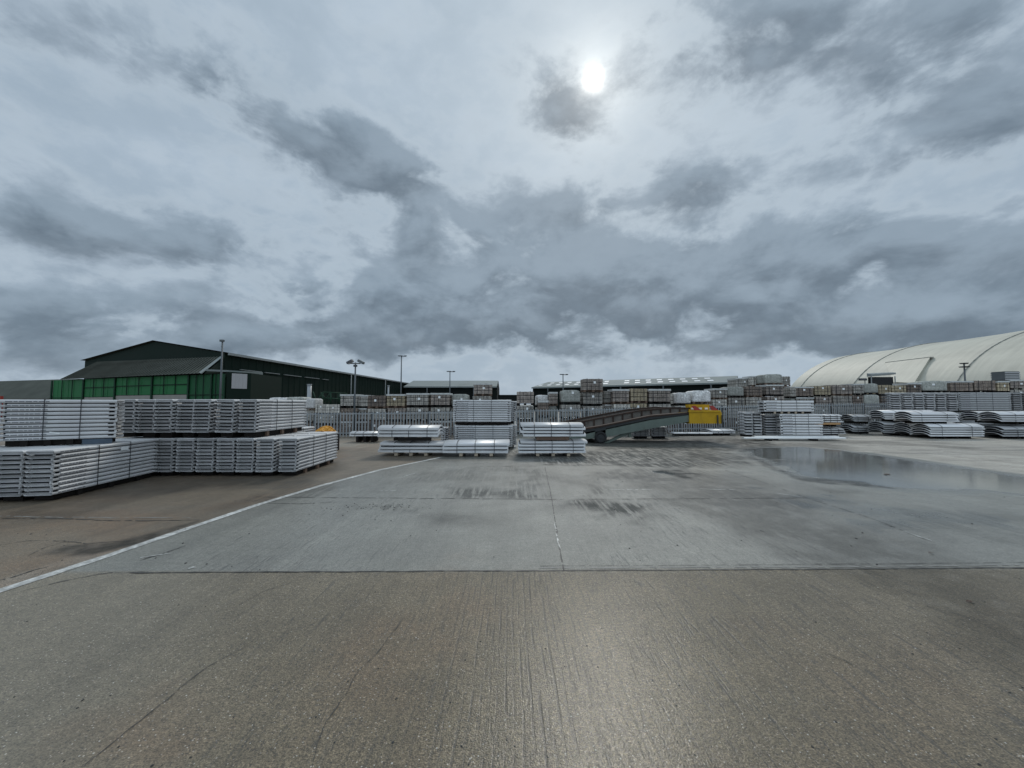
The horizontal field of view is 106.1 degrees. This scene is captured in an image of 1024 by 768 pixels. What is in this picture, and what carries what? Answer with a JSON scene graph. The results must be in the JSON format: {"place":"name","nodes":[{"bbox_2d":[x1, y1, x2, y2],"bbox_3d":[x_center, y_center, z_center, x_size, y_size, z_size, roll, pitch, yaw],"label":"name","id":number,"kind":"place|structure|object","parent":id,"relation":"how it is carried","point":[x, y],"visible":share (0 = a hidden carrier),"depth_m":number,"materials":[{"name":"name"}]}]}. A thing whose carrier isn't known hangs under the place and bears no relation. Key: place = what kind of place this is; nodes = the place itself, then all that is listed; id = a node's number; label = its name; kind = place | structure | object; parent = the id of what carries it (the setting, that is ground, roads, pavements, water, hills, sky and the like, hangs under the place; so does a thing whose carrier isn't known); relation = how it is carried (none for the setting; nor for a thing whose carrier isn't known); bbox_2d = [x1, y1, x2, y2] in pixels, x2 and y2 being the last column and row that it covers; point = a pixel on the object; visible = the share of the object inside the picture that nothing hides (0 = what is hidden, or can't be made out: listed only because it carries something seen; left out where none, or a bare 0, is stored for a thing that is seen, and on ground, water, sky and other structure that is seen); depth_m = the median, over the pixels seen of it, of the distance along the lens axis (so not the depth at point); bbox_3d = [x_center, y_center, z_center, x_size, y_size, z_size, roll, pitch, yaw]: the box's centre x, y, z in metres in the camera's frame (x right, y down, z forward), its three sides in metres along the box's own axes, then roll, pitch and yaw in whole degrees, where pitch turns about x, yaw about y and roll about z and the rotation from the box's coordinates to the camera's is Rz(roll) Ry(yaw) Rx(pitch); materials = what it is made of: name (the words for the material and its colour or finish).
{"place":"outdoors","nodes":[
{"label":"outdoors","id":0,"kind":"place"},
{"bbox_2d":[0,404,1023,767],"bbox_3d":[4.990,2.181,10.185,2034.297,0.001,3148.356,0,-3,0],"label":"ground","id":1,"kind":"structure","parent":0,"point":[476,646],"depth_m":3.05,"materials":[{"name":"concrete"}]},
{"bbox_2d":[0,379,78,416],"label":"shed","id":2,"kind":"structure","parent":1,"relation":"on","point":[29,390],"depth_m":50.58,"materials":[{"name":"metal"}]},
{"bbox_2d":[0,438,136,500],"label":"panel bundle","id":3,"kind":"object","parent":1,"relation":"on","point":[13,468],"visible":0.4,"depth_m":6.51,"materials":[{"name":"grey metal"}]},
{"bbox_2d":[23,438,159,499],"bbox_3d":[-8.155,1.613,7.665,0.448,0.864,2.358,0,-3,-8],"label":"panel bundle","id":4,"kind":"object","parent":1,"relation":"on","point":[58,472],"visible":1,"depth_m":7.16,"materials":[{"name":"grey metal"}]},
{"bbox_2d":[0,399,124,446],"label":"panel bundle","id":5,"kind":"object","parent":4,"relation":"on","point":[44,422],"visible":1,"depth_m":7.35,"materials":[{"name":"grey metal"}]},
{"bbox_2d":[116,436,147,438],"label":"panel bundle","id":6,"kind":"object","parent":1,"relation":"on","point":[132,437],"visible":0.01,"depth_m":9.06,"materials":[{"name":"grey metal"}]},
{"bbox_2d":[118,399,142,436],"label":"panel bundle","id":7,"kind":"object","parent":6,"relation":"on","point":[130,415],"visible":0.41,"depth_m":8.86,"materials":[{"name":"grey metal"}]},
{"bbox_2d":[137,436,166,474],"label":"panel bundle","id":8,"kind":"object","parent":1,"relation":"on","point":[153,473],"visible":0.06,"depth_m":8.95,"materials":[{"name":"grey metal"}]},
{"bbox_2d":[136,399,159,436],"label":"panel bundle","id":9,"kind":"object","parent":8,"relation":"on","point":[147,418],"visible":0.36,"depth_m":8.88,"materials":[{"name":"grey metal"}]},
{"bbox_2d":[155,436,186,474],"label":"panel bundle","id":10,"kind":"object","parent":1,"relation":"on","point":[167,452],"visible":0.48,"depth_m":8.84,"materials":[{"name":"grey metal"}]},
{"bbox_2d":[153,399,182,436],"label":"panel bundle","id":11,"kind":"object","parent":10,"relation":"on","point":[167,414],"visible":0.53,"depth_m":8.86,"materials":[{"name":"grey metal"}]},
{"bbox_2d":[175,436,214,474],"bbox_3d":[-7.480,1.729,9.905,0.428,0.864,2.218,0,-3,0],"label":"panel bundle","id":12,"kind":"object","parent":1,"relation":"on","point":[187,461],"visible":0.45,"depth_m":8.86,"materials":[{"name":"grey metal"}]},
{"bbox_2d":[175,399,197,436],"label":"panel bundle","id":13,"kind":"object","parent":12,"relation":"on","point":[186,419],"visible":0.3,"depth_m":8.93,"materials":[{"name":"grey metal"}]},
{"bbox_2d":[195,436,225,474],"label":"panel bundle","id":14,"kind":"object","parent":1,"relation":"on","point":[207,453],"visible":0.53,"depth_m":8.86,"materials":[{"name":"grey metal"}]},
{"bbox_2d":[191,399,220,436],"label":"panel bundle","id":15,"kind":"object","parent":14,"relation":"on","point":[206,423],"visible":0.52,"depth_m":8.86,"materials":[{"name":"grey metal"}]},
{"bbox_2d":[0,457,440,591],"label":"road marking","id":16,"kind":"object","parent":1,"relation":"on","point":[6,588],"visible":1,"depth_m":4.65,"materials":[{"name":"white paint"}]},
{"bbox_2d":[50,340,408,409],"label":"hangar","id":17,"kind":"structure","parent":1,"relation":"on","point":[152,369],"depth_m":42.89,"materials":[{"name":"green paint"}]},
{"bbox_2d":[215,436,245,474],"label":"panel bundle","id":18,"kind":"object","parent":1,"relation":"on","point":[227,461],"visible":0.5,"depth_m":8.84,"materials":[{"name":"grey metal"}]},
{"bbox_2d":[215,399,243,436],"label":"panel bundle","id":19,"kind":"object","parent":18,"relation":"on","point":[229,415],"visible":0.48,"depth_m":8.87,"materials":[{"name":"grey metal"}]},
{"bbox_2d":[235,432,301,474],"bbox_3d":[-6.088,1.728,9.879,0.428,0.864,2.221,0,-3,0],"label":"panel bundle","id":20,"kind":"object","parent":1,"relation":"on","point":[247,451],"visible":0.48,"depth_m":8.84,"materials":[{"name":"grey metal"}]},
{"bbox_2d":[238,399,306,436],"bbox_3d":[-6.100,0.846,9.966,0.428,0.884,2.239,0,-3,0],"label":"panel bundle","id":21,"kind":"object","parent":20,"relation":"on","point":[263,417],"visible":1,"depth_m":9.47,"materials":[{"name":"grey metal"}]},
{"bbox_2d":[255,432,318,474],"bbox_3d":[-5.624,1.727,9.862,0.428,0.864,2.219,0,-3,0],"label":"panel bundle","id":22,"kind":"object","parent":1,"relation":"on","point":[269,454],"visible":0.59,"depth_m":8.83,"materials":[{"name":"grey metal"}]},
{"bbox_2d":[278,432,337,474],"bbox_3d":[-5.160,1.730,9.911,0.428,0.864,2.222,0,-3,-1],"label":"panel bundle","id":23,"kind":"object","parent":1,"relation":"on","point":[303,453],"visible":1,"depth_m":9.32,"materials":[{"name":"grey metal"}]},
{"bbox_2d":[349,431,377,441],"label":"panel bundle","id":24,"kind":"object","parent":1,"relation":"on","point":[366,436],"visible":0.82,"depth_m":16.57,"materials":[{"name":"grey metal"}]},
{"bbox_2d":[387,421,405,424],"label":"brick pack","id":25,"kind":"object","parent":1,"relation":"on","point":[396,423],"visible":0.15,"depth_m":20.58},
{"bbox_2d":[387,408,407,420],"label":"brick pack","id":26,"kind":"object","parent":25,"relation":"on","point":[396,410],"visible":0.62,"depth_m":20.61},
{"bbox_2d":[386,394,408,407],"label":"brick pack","id":27,"kind":"object","parent":26,"relation":"on","point":[398,400],"visible":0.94,"depth_m":20.63,"materials":[{"name":"brick"}]},
{"bbox_2d":[378,440,444,455],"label":"panel bundle","id":28,"kind":"object","parent":1,"relation":"on","point":[412,448],"visible":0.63,"depth_m":12.20,"materials":[{"name":"grey metal"}]},
{"bbox_2d":[398,437,430,440],"bbox_3d":[-3.085,1.746,12.208,1.044,0.100,0.095,0,-3,0],"label":"timber plank","id":29,"kind":"object","parent":28,"relation":"on","point":[414,438],"visible":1,"depth_m":12.16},
{"bbox_2d":[377,424,443,440],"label":"panel bundle","id":30,"kind":"object","parent":29,"relation":"on","point":[397,431],"visible":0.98,"depth_m":12.26,"materials":[{"name":"grey metal"}]},
{"bbox_2d":[407,421,430,424],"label":"brick pack","id":31,"kind":"object","parent":1,"relation":"on","point":[417,423],"visible":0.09,"depth_m":20.58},
{"bbox_2d":[407,407,430,420],"bbox_3d":[-5.050,1.633,21.003,1.156,0.732,1.030,0,-3,-1],"label":"brick pack","id":32,"kind":"object","parent":31,"relation":"on","point":[417,410],"visible":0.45,"depth_m":20.52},
{"bbox_2d":[406,393,431,406],"bbox_3d":[-5.058,0.890,21.117,1.199,0.743,1.052,0,-3,1],"label":"brick pack","id":33,"kind":"object","parent":32,"relation":"on","point":[419,399],"visible":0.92,"depth_m":20.63,"materials":[{"name":"brick"}]},
{"bbox_2d":[431,421,449,426],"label":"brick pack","id":34,"kind":"object","parent":1,"relation":"on","point":[440,423],"visible":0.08,"depth_m":20.61,"materials":[{"name":"brick"}]},
{"bbox_2d":[431,407,451,420],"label":"brick pack","id":35,"kind":"object","parent":34,"relation":"on","point":[440,409],"visible":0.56,"depth_m":20.72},
{"bbox_2d":[430,393,452,406],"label":"brick pack","id":36,"kind":"object","parent":35,"relation":"on","point":[441,399],"visible":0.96,"depth_m":20.73,"materials":[{"name":"brick"}]},
{"bbox_2d":[404,381,498,407],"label":"open shed","id":37,"kind":"structure","parent":1,"relation":"on","point":[462,387],"depth_m":92.46,"materials":[{"name":"metal"}]},
{"bbox_2d":[442,439,509,455],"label":"panel bundle","id":38,"kind":"object","parent":1,"relation":"on","point":[476,447],"visible":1,"depth_m":12.04,"materials":[{"name":"grey metal"}]},
{"bbox_2d":[454,425,512,448],"bbox_3d":[-1.029,1.949,14.128,2.106,0.874,0.440,0,-3,0],"label":"panel bundle","id":39,"kind":"object","parent":1,"relation":"on","point":[479,432],"visible":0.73,"depth_m":13.94,"materials":[{"name":"grey metal"}]},
{"bbox_2d":[453,400,510,424],"bbox_3d":[-1.089,1.045,14.175,2.134,0.923,0.440,0,-3,0],"label":"panel bundle","id":40,"kind":"object","parent":39,"relation":"on","point":[481,412],"visible":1,"depth_m":13.98,"materials":[{"name":"grey metal"}]},
{"bbox_2d":[8,462,1023,572],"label":"slab joint","id":41,"kind":"object","parent":1,"relation":"on","point":[560,551],"visible":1,"depth_m":3.86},
{"bbox_2d":[13,481,1022,766],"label":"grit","id":42,"kind":"object","parent":1,"relation":"on","point":[465,659],"visible":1,"depth_m":2.47,"materials":[{"name":"gravel"}]},
{"bbox_2d":[518,438,587,455],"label":"panel bundle","id":43,"kind":"object","parent":1,"relation":"on","point":[553,447],"visible":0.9,"depth_m":12.12,"materials":[{"name":"grey metal"}]},
{"bbox_2d":[540,437,565,439],"bbox_3d":[1.298,1.721,12.210,1.013,0.100,0.095,0,-3,0],"label":"timber plank","id":44,"kind":"object","parent":43,"relation":"on","point":[555,438],"visible":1,"depth_m":12.16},
{"bbox_2d":[519,422,585,439],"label":"panel bundle","id":45,"kind":"object","parent":44,"relation":"on","point":[537,430],"visible":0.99,"depth_m":12.15,"materials":[{"name":"grey metal"}]},
{"bbox_2d":[303,402,961,436],"bbox_3d":[10.194,1.875,22.117,45.801,1.849,1.237,1,-3,-10],"label":"palisade fence","id":46,"kind":"object","parent":1,"relation":"on","point":[587,410],"visible":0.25,"depth_m":19.94,"materials":[{"name":"metal"}]},
{"bbox_2d":[531,376,737,409],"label":"open shed","id":47,"kind":"structure","parent":1,"relation":"on","point":[679,385],"depth_m":80.26,"materials":[{"name":"metal"}]},
{"bbox_2d":[560,404,722,442],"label":"loading ramp","id":48,"kind":"structure","parent":1,"relation":"on","point":[600,428],"depth_m":16.24,"materials":[{"name":"green paint"}]},
{"bbox_2d":[692,424,711,431],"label":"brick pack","id":49,"kind":"object","parent":1,"relation":"on","point":[701,427],"visible":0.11,"depth_m":23.09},
{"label":"brick pack","id":50,"kind":"object","parent":49,"relation":"on","visible":0},
{"bbox_2d":[685,390,710,403],"bbox_3d":[11.406,0.809,23.635,1.125,0.811,1.018,0,-3,-1],"label":"brick pack","id":51,"kind":"object","parent":50,"relation":"on","point":[698,396],"visible":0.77,"depth_m":23.16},
{"bbox_2d":[738,412,752,435],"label":"panel bundle","id":52,"kind":"object","parent":1,"relation":"on","point":[745,424],"visible":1,"depth_m":19.60,"materials":[{"name":"grey metal"}]},
{"bbox_2d":[760,414,777,435],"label":"panel bundle","id":53,"kind":"object","parent":1,"relation":"on","point":[768,423],"visible":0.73,"depth_m":19.48,"materials":[{"name":"grey metal"}]},
{"bbox_2d":[775,424,822,435],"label":"panel bundle","id":54,"kind":"object","parent":1,"relation":"on","point":[799,429],"visible":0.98,"depth_m":19.12,"materials":[{"name":"grey metal"}]},
{"bbox_2d":[775,414,822,423],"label":"panel bundle","id":55,"kind":"object","parent":54,"relation":"on","point":[798,418],"visible":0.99,"depth_m":19.14,"materials":[{"name":"grey metal"}]},
{"bbox_2d":[757,401,813,413],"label":"panel bundle","id":56,"kind":"object","parent":55,"relation":"on","point":[786,407],"visible":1,"depth_m":19.17,"materials":[{"name":"grey metal"}]},
{"bbox_2d":[839,424,869,433],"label":"panel bundle","id":57,"kind":"object","parent":1,"relation":"on","point":[857,428],"visible":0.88,"depth_m":21.28,"materials":[{"name":"grey metal"}]},
{"bbox_2d":[839,414,872,423],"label":"panel bundle","id":58,"kind":"object","parent":57,"relation":"on","point":[857,418],"visible":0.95,"depth_m":21.40,"materials":[{"name":"grey metal"}]},
{"bbox_2d":[867,372,895,406],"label":"canopy shelter","id":59,"kind":"object","parent":1,"relation":"on","point":[882,380],"visible":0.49,"depth_m":50.28,"materials":[{"name":"metal"}]},
{"bbox_2d":[867,421,908,434],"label":"panel bundle","id":60,"kind":"object","parent":1,"relation":"on","point":[885,427],"visible":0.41,"depth_m":20.31,"materials":[{"name":"grey metal"}]},
{"bbox_2d":[867,410,931,421],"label":"panel bundle","id":61,"kind":"object","parent":60,"relation":"on","point":[885,415],"visible":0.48,"depth_m":20.42,"materials":[{"name":"grey metal"}]},
{"bbox_2d":[791,330,1023,407],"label":"storage tent","id":62,"kind":"object","parent":1,"relation":"on","point":[984,357],"visible":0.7,"depth_m":55.94,"materials":[{"name":"beige fabric"}]},
{"bbox_2d":[909,423,984,438],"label":"panel bundle","id":63,"kind":"object","parent":1,"relation":"on","point":[952,430],"visible":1,"depth_m":18.22,"materials":[{"name":"grey metal"}]},
{"bbox_2d":[892,411,959,423],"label":"panel bundle","id":64,"kind":"object","parent":63,"relation":"on","point":[924,417],"visible":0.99,"depth_m":18.56,"materials":[{"name":"grey metal"}]},
{"bbox_2d":[957,413,992,424],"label":"panel bundle","id":65,"kind":"object","parent":1,"relation":"on","point":[967,421],"visible":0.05,"depth_m":21.93,"materials":[{"name":"grey metal"}]},
{"bbox_2d":[955,392,1011,411],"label":"panel bundle","id":66,"kind":"object","parent":65,"relation":"on","point":[990,401],"visible":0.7,"depth_m":21.99,"materials":[{"name":"grey metal"}]},
{"bbox_2d":[982,425,1023,438],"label":"panel bundle","id":67,"kind":"object","parent":1,"relation":"on","point":[1005,431],"visible":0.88,"depth_m":18.23,"materials":[{"name":"grey metal"}]},
{"bbox_2d":[976,411,1023,424],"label":"panel bundle","id":68,"kind":"object","parent":67,"relation":"on","point":[1005,417],"visible":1,"depth_m":18.43,"materials":[{"name":"grey metal"}]},
{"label":"brick pack","id":69,"kind":"object","parent":1,"relation":"on","visible":0},
{"bbox_2d":[821,407,851,414],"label":"brick pack","id":70,"kind":"object","parent":69,"relation":"on","point":[840,410],"visible":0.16,"depth_m":25.73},
{"bbox_2d":[821,396,851,406],"bbox_3d":[22.146,1.172,26.280,1.316,0.729,1.024,0,-3,-2],"label":"brick pack","id":71,"kind":"object","parent":70,"relation":"on","point":[838,400],"visible":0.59,"depth_m":25.79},
{"bbox_2d":[825,385,851,395],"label":"brick pack","id":72,"kind":"object","parent":71,"relation":"on","point":[840,390],"visible":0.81,"depth_m":25.81,"materials":[{"name":"brick"}]},
{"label":"brick pack","id":73,"kind":"object","parent":1,"relation":"on","visible":0},
{"bbox_2d":[559,404,579,418],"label":"brick pack","id":74,"kind":"object","parent":73,"relation":"on","point":[569,407],"visible":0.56,"depth_m":21.63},
{"bbox_2d":[559,390,579,403],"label":"brick pack","id":75,"kind":"object","parent":74,"relation":"on","point":[569,396],"visible":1,"depth_m":21.63,"materials":[{"name":"brick"}]},
{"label":"brick pack","id":76,"kind":"object","parent":1,"relation":"on","visible":0},
{"bbox_2d":[581,406,602,416],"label":"brick pack","id":77,"kind":"object","parent":76,"relation":"on","point":[591,407],"visible":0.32,"depth_m":21.70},
{"bbox_2d":[580,392,602,405],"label":"brick pack","id":78,"kind":"object","parent":77,"relation":"on","point":[590,399],"visible":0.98,"depth_m":21.84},
{"bbox_2d":[580,379,602,391],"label":"brick pack","id":79,"kind":"object","parent":78,"relation":"on","point":[591,385],"visible":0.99,"depth_m":21.80,"materials":[{"name":"brick"}]},
{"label":"brick pack","id":80,"kind":"object","parent":1,"relation":"on","visible":0},
{"bbox_2d":[612,404,629,410],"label":"brick pack","id":81,"kind":"object","parent":80,"relation":"on","point":[620,406],"visible":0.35,"depth_m":21.92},
{"bbox_2d":[607,389,628,403],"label":"brick pack","id":82,"kind":"object","parent":81,"relation":"on","point":[619,396],"visible":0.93,"depth_m":22.00,"materials":[{"name":"brick"}]},
{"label":"brick pack","id":83,"kind":"object","parent":1,"relation":"on","visible":0},
{"bbox_2d":[647,404,670,406],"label":"brick pack","id":84,"kind":"object","parent":83,"relation":"on","point":[658,405],"visible":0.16,"depth_m":21.98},
{"bbox_2d":[644,389,670,403],"bbox_3d":[8.445,0.729,22.509,1.280,0.837,1.052,0,-3,-1],"label":"brick pack","id":85,"kind":"object","parent":84,"relation":"on","point":[658,396],"visible":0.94,"depth_m":22.02,"materials":[{"name":"brick"}]},
{"bbox_2d":[0,0,1023,397],"label":"sky","id":86,"kind":"structure","parent":0,"point":[520,195],"materials":[{"name":"grey"}]},
{"bbox_2d":[630,403,646,408],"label":"brick pack","id":87,"kind":"object","parent":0,"point":[637,405],"visible":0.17,"depth_m":22.03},
{"bbox_2d":[626,388,646,402],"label":"brick pack","id":88,"kind":"object","parent":87,"relation":"on","point":[638,395],"visible":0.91,"depth_m":22.04,"materials":[{"name":"brick"}]},
{"bbox_2d":[1005,390,1023,392],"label":"brick pack","id":89,"kind":"object","parent":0,"point":[1016,391],"visible":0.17,"depth_m":27.00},
{"bbox_2d":[999,380,1023,389],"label":"brick pack","id":90,"kind":"object","parent":89,"relation":"on","point":[1016,384],"visible":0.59,"depth_m":27.03,"materials":[{"name":"brick"}]},
{"bbox_2d":[990,371,1020,380],"bbox_3d":[35.193,-0.567,27.466,1.051,0.614,0.840,0,-3,0],"label":"slatted box","id":91,"kind":"object","parent":90,"relation":"on","point":[1006,375],"visible":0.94,"depth_m":27.10,"materials":[{"name":"metal"}]},
{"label":"brick pack","id":92,"kind":"object","parent":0,"visible":0},
{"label":"brick pack","id":93,"kind":"object","parent":92,"relation":"on","visible":0},
{"bbox_2d":[757,396,783,400],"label":"brick pack","id":94,"kind":"object","parent":93,"relation":"on","point":[770,398],"visible":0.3,"depth_m":24.62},
{"bbox_2d":[755,385,783,395],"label":"brick pack","id":95,"kind":"object","parent":94,"relation":"on","point":[772,390],"visible":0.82,"depth_m":24.62,"materials":[{"name":"concrete"}]},
{"bbox_2d":[756,374,782,384],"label":"brick pack","id":96,"kind":"object","parent":95,"relation":"on","point":[770,379],"visible":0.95,"depth_m":24.73,"materials":[{"name":"brick"}]},
{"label":"brick pack","id":97,"kind":"object","parent":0,"visible":0},
{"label":"brick pack","id":98,"kind":"object","parent":97,"relation":"on","visible":0},
{"bbox_2d":[910,381,947,392],"bbox_3d":[29.515,0.202,27.328,1.710,0.802,1.018,0,-3,1],"label":"brick pack","id":99,"kind":"object","parent":98,"relation":"on","point":[932,386],"visible":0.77,"depth_m":26.85,"materials":[{"name":"brick"}]},
{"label":"brick pack","id":100,"kind":"object","parent":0,"visible":0},
{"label":"brick pack","id":101,"kind":"object","parent":100,"relation":"on","visible":0},
{"bbox_2d":[941,381,973,392],"bbox_3d":[31.611,0.223,27.547,1.642,0.817,1.052,0,-3,0],"label":"brick pack","id":102,"kind":"object","parent":101,"relation":"on","point":[958,386],"visible":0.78,"depth_m":27.05,"materials":[{"name":"concrete"}]},
{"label":"brick pack","id":103,"kind":"object","parent":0,"visible":0},
{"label":"brick pack","id":104,"kind":"object","parent":103,"relation":"on","visible":0},
{"bbox_2d":[966,380,995,391],"bbox_3d":[33.221,0.179,27.538,1.550,0.819,1.024,0,-3,-2],"label":"brick pack","id":105,"kind":"object","parent":104,"relation":"on","point":[983,386],"visible":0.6,"depth_m":27.05,"materials":[{"name":"brick"}]},
{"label":"panel bundle","id":106,"kind":"object","parent":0,"visible":0},
{"bbox_2d":[882,393,901,409],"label":"panel bundle","id":107,"kind":"object","parent":106,"relation":"on","point":[893,402],"visible":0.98,"depth_m":22.09,"materials":[{"name":"grey metal"}]},
{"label":"brick pack","id":108,"kind":"object","parent":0,"visible":0},
{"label":"brick pack","id":109,"kind":"object","parent":108,"relation":"on","visible":0},
{"bbox_2d":[473,396,491,399],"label":"brick pack","id":110,"kind":"object","parent":109,"relation":"on","point":[482,397],"visible":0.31,"depth_m":21.96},
{"bbox_2d":[473,383,492,395],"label":"brick pack","id":111,"kind":"object","parent":110,"relation":"on","point":[482,389],"visible":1,"depth_m":22.03,"materials":[{"name":"concrete"}]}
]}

